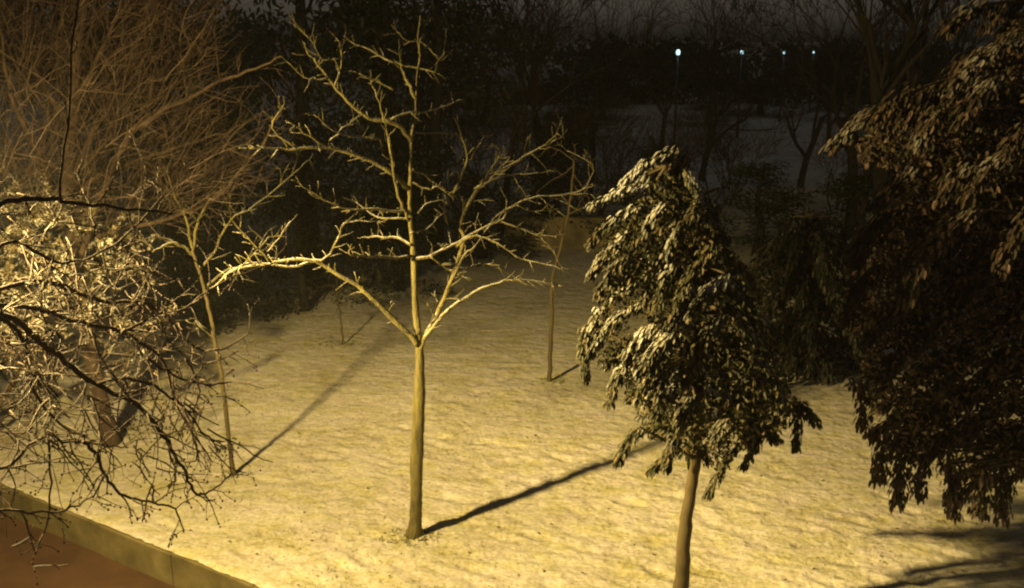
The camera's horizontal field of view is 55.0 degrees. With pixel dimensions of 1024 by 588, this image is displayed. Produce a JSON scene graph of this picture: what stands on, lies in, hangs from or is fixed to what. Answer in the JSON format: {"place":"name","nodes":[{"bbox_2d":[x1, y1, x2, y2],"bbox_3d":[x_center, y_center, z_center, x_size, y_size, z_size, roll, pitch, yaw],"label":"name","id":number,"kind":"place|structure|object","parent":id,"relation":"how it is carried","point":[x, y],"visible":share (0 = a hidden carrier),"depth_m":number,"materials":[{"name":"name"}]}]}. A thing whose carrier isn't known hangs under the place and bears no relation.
{"place":"outdoors","nodes":[
{"label":"outdoors","id":0,"kind":"place"},
{"bbox_2d":[0,513,177,587],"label":"path","id":1,"kind":"structure","parent":0,"point":[86,568],"depth_m":10.30,"materials":[{"name":"brown"}]},
{"bbox_2d":[11,525,33,546],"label":"fallen twig","id":2,"kind":"object","parent":1,"relation":"on","point":[23,540],"visible":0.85,"depth_m":10.76,"materials":[{"name":"brown wood"}]},
{"bbox_2d":[34,564,67,568],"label":"fallen twig","id":3,"kind":"object","parent":1,"relation":"on","point":[49,565],"visible":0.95,"depth_m":10.30,"materials":[{"name":"brown wood"}]},
{"bbox_2d":[0,0,286,584],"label":"budded shrub","id":4,"kind":"object","parent":1,"relation":"on","point":[29,370],"visible":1,"depth_m":6.01,"materials":[{"name":"brown plant"}]},
{"bbox_2d":[0,470,304,587],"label":"retaining wall","id":5,"kind":"structure","parent":1,"relation":"on","point":[145,549],"depth_m":10.23,"materials":[{"name":"concrete"}]},
{"bbox_2d":[0,42,1019,187],"bbox_3d":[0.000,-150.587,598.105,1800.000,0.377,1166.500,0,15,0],"label":"snowy field","id":6,"kind":"structure","parent":0,"point":[795,163],"depth_m":52.07,"materials":[{"name":"white snow"}]},
{"bbox_2d":[0,0,1018,85],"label":"wood","id":7,"kind":"object","parent":6,"relation":"on","point":[258,43],"visible":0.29,"depth_m":118.32,"materials":[{"name":"black plant"}]},
{"bbox_2d":[522,104,624,138],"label":"shrub","id":8,"kind":"object","parent":6,"relation":"on","point":[562,113],"visible":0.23,"depth_m":48.98,"materials":[{"name":"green plant"}]},
{"bbox_2d":[671,41,686,144],"bbox_3d":[6.560,-7.549,39.368,0.700,4.964,0.700,0,15,0],"label":"street lamp","id":9,"kind":"object","parent":6,"relation":"on","point":[678,43],"visible":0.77,"depth_m":39.01,"materials":[{"name":"metal"}]},
{"bbox_2d":[635,0,769,144],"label":"bare tree","id":10,"kind":"object","parent":6,"relation":"on","point":[711,90],"visible":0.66,"depth_m":45.83,"materials":[{"name":"brown plant"}]},
{"bbox_2d":[659,99,754,125],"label":"shrub","id":11,"kind":"object","parent":6,"relation":"on","point":[701,107],"visible":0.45,"depth_m":56.73,"materials":[{"name":"green plant"}]},
{"bbox_2d":[736,45,747,136],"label":"street lamp","id":12,"kind":"object","parent":6,"relation":"on","point":[739,89],"visible":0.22,"depth_m":49.32,"materials":[{"name":"metal"}]},
{"bbox_2d":[484,54,1015,104],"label":"hedge","id":13,"kind":"object","parent":6,"relation":"on","point":[640,95],"visible":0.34,"depth_m":75.93,"materials":[{"name":"black plant"}]},
{"bbox_2d":[778,46,787,121],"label":"street lamp","id":14,"kind":"object","parent":6,"relation":"on","point":[781,84],"visible":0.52,"depth_m":59.49,"materials":[{"name":"metal"}]},
{"bbox_2d":[808,46,818,108],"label":"street lamp","id":15,"kind":"object","parent":6,"relation":"on","point":[809,107],"visible":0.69,"depth_m":69.81,"materials":[{"name":"metal"}]},
{"bbox_2d":[798,94,870,122],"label":"shrub","id":16,"kind":"object","parent":6,"relation":"on","point":[850,107],"visible":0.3,"depth_m":59.82,"materials":[{"name":"green plant"}]},
{"bbox_2d":[776,2,904,153],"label":"bare tree","id":17,"kind":"object","parent":6,"relation":"on","point":[849,82],"visible":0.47,"depth_m":43.23,"materials":[{"name":"brown plant"}]},
{"bbox_2d":[762,26,927,186],"bbox_3d":[11.115,-6.301,33.435,5.590,5.473,3.033,0,15,0],"label":"bare tree","id":18,"kind":"object","parent":6,"relation":"on","point":[803,170],"visible":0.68,"depth_m":33.22,"materials":[{"name":"brown plant"}]},
{"bbox_2d":[853,77,940,108],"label":"shrub","id":19,"kind":"object","parent":6,"relation":"on","point":[895,92],"visible":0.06,"depth_m":66.96,"materials":[{"name":"green plant"}]},
{"bbox_2d":[864,0,945,95],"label":"bare tree","id":20,"kind":"object","parent":6,"relation":"on","point":[903,37],"visible":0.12,"depth_m":47.96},
{"bbox_2d":[0,187,1023,587],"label":"lawn","id":21,"kind":"structure","parent":0,"point":[494,361],"depth_m":12.01,"materials":[{"name":"white plant"}]},
{"bbox_2d":[0,0,151,319],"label":"evergreen tree","id":22,"kind":"object","parent":21,"relation":"on","point":[55,231],"visible":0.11,"depth_m":17.66,"materials":[{"name":"green plant"}]},
{"bbox_2d":[0,165,176,433],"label":"frosted shrub","id":23,"kind":"object","parent":21,"relation":"on","point":[7,262],"visible":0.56,"depth_m":11.38,"materials":[{"name":"brown plant"}]},
{"bbox_2d":[0,0,311,447],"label":"bare tree","id":24,"kind":"object","parent":21,"relation":"on","point":[70,169],"visible":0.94,"depth_m":10.57,"materials":[{"name":"brown plant"}]},
{"bbox_2d":[31,0,280,253],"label":"evergreen tree","id":25,"kind":"object","parent":21,"relation":"on","point":[179,85],"visible":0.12,"depth_m":21.49,"materials":[{"name":"green plant"}]},
{"bbox_2d":[37,0,287,310],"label":"evergreen tree","id":26,"kind":"object","parent":21,"relation":"on","point":[167,232],"visible":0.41,"depth_m":17.56,"materials":[{"name":"green plant"}]},
{"bbox_2d":[117,196,291,336],"bbox_3d":[-5.620,-0.594,17.521,2.471,2.449,2.796,11,18,37],"label":"shrub","id":27,"kind":"object","parent":21,"relation":"on","point":[220,309],"visible":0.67,"depth_m":17.38,"materials":[{"name":"green plant"}]},
{"bbox_2d":[124,140,313,476],"bbox_3d":[-3.186,0.257,11.205,1.807,3.980,1.371,0,15,0],"label":"young tree","id":28,"kind":"object","parent":21,"relation":"on","point":[191,252],"visible":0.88,"depth_m":11.00,"materials":[{"name":"brown plant"}]},
{"bbox_2d":[231,149,369,317],"bbox_3d":[-3.969,-1.044,18.160,2.540,3.287,2.532,-8,17,-29],"label":"shrub","id":29,"kind":"object","parent":21,"relation":"on","point":[295,205],"visible":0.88,"depth_m":18.03,"materials":[{"name":"green plant"}]},
{"bbox_2d":[189,0,443,289],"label":"evergreen tree","id":30,"kind":"object","parent":21,"relation":"on","point":[301,98],"visible":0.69,"depth_m":19.27,"materials":[{"name":"green plant"}]},
{"bbox_2d":[314,271,344,344],"bbox_3d":[-3.003,0.242,16.261,0.499,1.431,0.550,0,15,0],"label":"sapling","id":31,"kind":"object","parent":21,"relation":"on","point":[338,303],"visible":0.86,"depth_m":16.32,"materials":[{"name":"brown plant"}]},
{"bbox_2d":[276,0,493,233],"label":"evergreen tree","id":32,"kind":"object","parent":21,"relation":"on","point":[396,84],"visible":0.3,"depth_m":24.50,"materials":[{"name":"green plant"}]},
{"bbox_2d":[334,170,457,306],"bbox_3d":[-2.232,-1.276,19.932,2.661,2.561,3.011,-6,16,-22],"label":"shrub","id":33,"kind":"object","parent":21,"relation":"on","point":[398,279],"visible":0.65,"depth_m":19.59,"materials":[{"name":"green plant"}]},
{"bbox_2d":[211,13,595,538],"bbox_3d":[-0.953,-0.001,9.670,3.847,5.369,1.390,-6,16,-20],"label":"pruned tree","id":34,"kind":"object","parent":21,"relation":"on","point":[414,528],"visible":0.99,"depth_m":9.56,"materials":[{"name":"brown plant"}]},
{"bbox_2d":[338,0,534,266],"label":"evergreen tree","id":35,"kind":"object","parent":21,"relation":"on","point":[440,21],"visible":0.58,"depth_m":21.45,"materials":[{"name":"green plant"}]},
{"bbox_2d":[423,167,541,260],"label":"shrub","id":36,"kind":"object","parent":21,"relation":"on","point":[482,252],"visible":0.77,"depth_m":22.67,"materials":[{"name":"green plant"}]},
{"bbox_2d":[374,42,608,222],"bbox_3d":[-1.225,-4.437,27.234,5.707,4.990,6.710,-13,20,-42],"label":"bare shrub","id":37,"kind":"object","parent":21,"relation":"on","point":[456,109],"visible":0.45,"depth_m":27.14,"materials":[{"name":"brown plant"}]},
{"bbox_2d":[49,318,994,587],"bbox_3d":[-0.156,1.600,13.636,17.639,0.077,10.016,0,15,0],"label":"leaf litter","id":38,"kind":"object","parent":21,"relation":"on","point":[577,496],"visible":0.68,"depth_m":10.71,"materials":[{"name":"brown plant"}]},
{"bbox_2d":[443,0,618,214],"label":"bare tree","id":39,"kind":"object","parent":21,"relation":"on","point":[537,124],"visible":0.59,"depth_m":26.06,"materials":[{"name":"brown plant"}]},
{"bbox_2d":[416,72,651,214],"bbox_3d":[0.453,-3.784,26.130,4.878,4.286,4.747,12,19,39],"label":"bare shrub","id":40,"kind":"object","parent":21,"relation":"on","point":[546,124],"visible":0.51,"depth_m":26.24,"materials":[{"name":"brown plant"}]},
{"bbox_2d":[391,0,695,233],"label":"bare tree","id":41,"kind":"object","parent":21,"relation":"on","point":[512,152],"visible":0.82,"depth_m":25.05,"materials":[{"name":"brown plant"}]},
{"bbox_2d":[497,130,622,248],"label":"shrub","id":42,"kind":"object","parent":21,"relation":"on","point":[559,185],"visible":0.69,"depth_m":24.46,"materials":[{"name":"green plant"}]},
{"bbox_2d":[536,146,601,381],"bbox_3d":[0.847,-0.379,14.450,1.048,3.540,0.836,2,15,9],"label":"sapling","id":43,"kind":"object","parent":21,"relation":"on","point":[550,367],"visible":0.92,"depth_m":14.31,"materials":[{"name":"brown plant"}]},
{"bbox_2d":[503,215,667,249],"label":"wall","id":44,"kind":"structure","parent":21,"relation":"on","point":[578,236],"depth_m":23.93,"materials":[{"name":"grey concrete"}]},
{"bbox_2d":[499,0,681,202],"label":"bare tree","id":45,"kind":"object","parent":21,"relation":"on","point":[599,88],"visible":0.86,"depth_m":28.20,"materials":[{"name":"brown plant"}]},
{"bbox_2d":[507,85,679,215],"bbox_3d":[2.257,-3.933,27.497,4.918,3.886,4.373,0,15,0],"label":"bare shrub","id":46,"kind":"object","parent":21,"relation":"on","point":[630,155],"visible":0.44,"depth_m":26.97,"materials":[{"name":"brown plant"}]},
{"bbox_2d":[547,90,725,198],"bbox_3d":[3.697,-3.741,27.103,5.433,3.715,4.034,-12,19,-39],"label":"bare shrub","id":47,"kind":"object","parent":21,"relation":"on","point":[683,137],"visible":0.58,"depth_m":26.47,"materials":[{"name":"brown plant"}]},
{"bbox_2d":[593,143,712,242],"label":"shrub","id":48,"kind":"object","parent":21,"relation":"on","point":[644,156],"visible":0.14,"depth_m":24.90,"materials":[{"name":"green plant"}]},
{"bbox_2d":[534,0,781,164],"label":"bare tree","id":49,"kind":"object","parent":21,"relation":"on","point":[650,93],"visible":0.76,"depth_m":29.14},
{"bbox_2d":[575,146,822,587],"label":"leafy tree","id":50,"kind":"object","parent":21,"relation":"on","point":[674,348],"visible":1,"depth_m":7.85,"materials":[{"name":"green plant"}]},
{"bbox_2d":[639,0,831,184],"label":"bare tree","id":51,"kind":"object","parent":21,"relation":"on","point":[735,96],"visible":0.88,"depth_m":31.45,"materials":[{"name":"brown plant"}]},
{"bbox_2d":[681,101,808,205],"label":"bare shrub","id":52,"kind":"object","parent":21,"relation":"on","point":[723,151],"visible":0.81,"depth_m":29.71,"materials":[{"name":"brown plant"}]},
{"bbox_2d":[707,160,817,256],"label":"shrub","id":53,"kind":"object","parent":21,"relation":"on","point":[759,175],"visible":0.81,"depth_m":23.25,"materials":[{"name":"green plant"}]},
{"bbox_2d":[739,206,882,388],"bbox_3d":[4.501,0.241,14.786,2.302,3.062,3.054,4,15,14],"label":"evergreen shrub","id":54,"kind":"object","parent":21,"relation":"on","point":[811,284],"visible":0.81,"depth_m":14.20,"materials":[{"name":"green plant"}]},
{"bbox_2d":[788,106,910,212],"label":"bare shrub","id":55,"kind":"object","parent":21,"relation":"on","point":[836,157],"visible":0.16,"depth_m":29.06,"materials":[{"name":"brown plant"}]},
{"bbox_2d":[794,152,915,263],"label":"shrub","id":56,"kind":"object","parent":21,"relation":"on","point":[865,183],"visible":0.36,"depth_m":22.63,"materials":[{"name":"green plant"}]},
{"bbox_2d":[697,0,1022,238],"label":"bare tree","id":57,"kind":"object","parent":21,"relation":"on","point":[851,151],"visible":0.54,"depth_m":23.21,"materials":[{"name":"brown plant"}]},
{"bbox_2d":[835,0,996,280],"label":"bare tree","id":58,"kind":"object","parent":21,"relation":"on","point":[881,84],"visible":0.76,"depth_m":18.68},
{"bbox_2d":[818,0,1023,528],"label":"drooping evergreen","id":59,"kind":"object","parent":21,"relation":"on","point":[989,87],"visible":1,"depth_m":8.47,"materials":[{"name":"green plant"}]},
{"bbox_2d":[879,0,1020,194],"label":"bare tree","id":60,"kind":"object","parent":21,"relation":"on","point":[957,50],"visible":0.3,"depth_m":30.64,"materials":[{"name":"brown plant"}]},
{"bbox_2d":[1,0,1023,41],"label":"sky","id":61,"kind":"structure","parent":0,"point":[678,31],"materials":[{"name":"black"}]}
]}

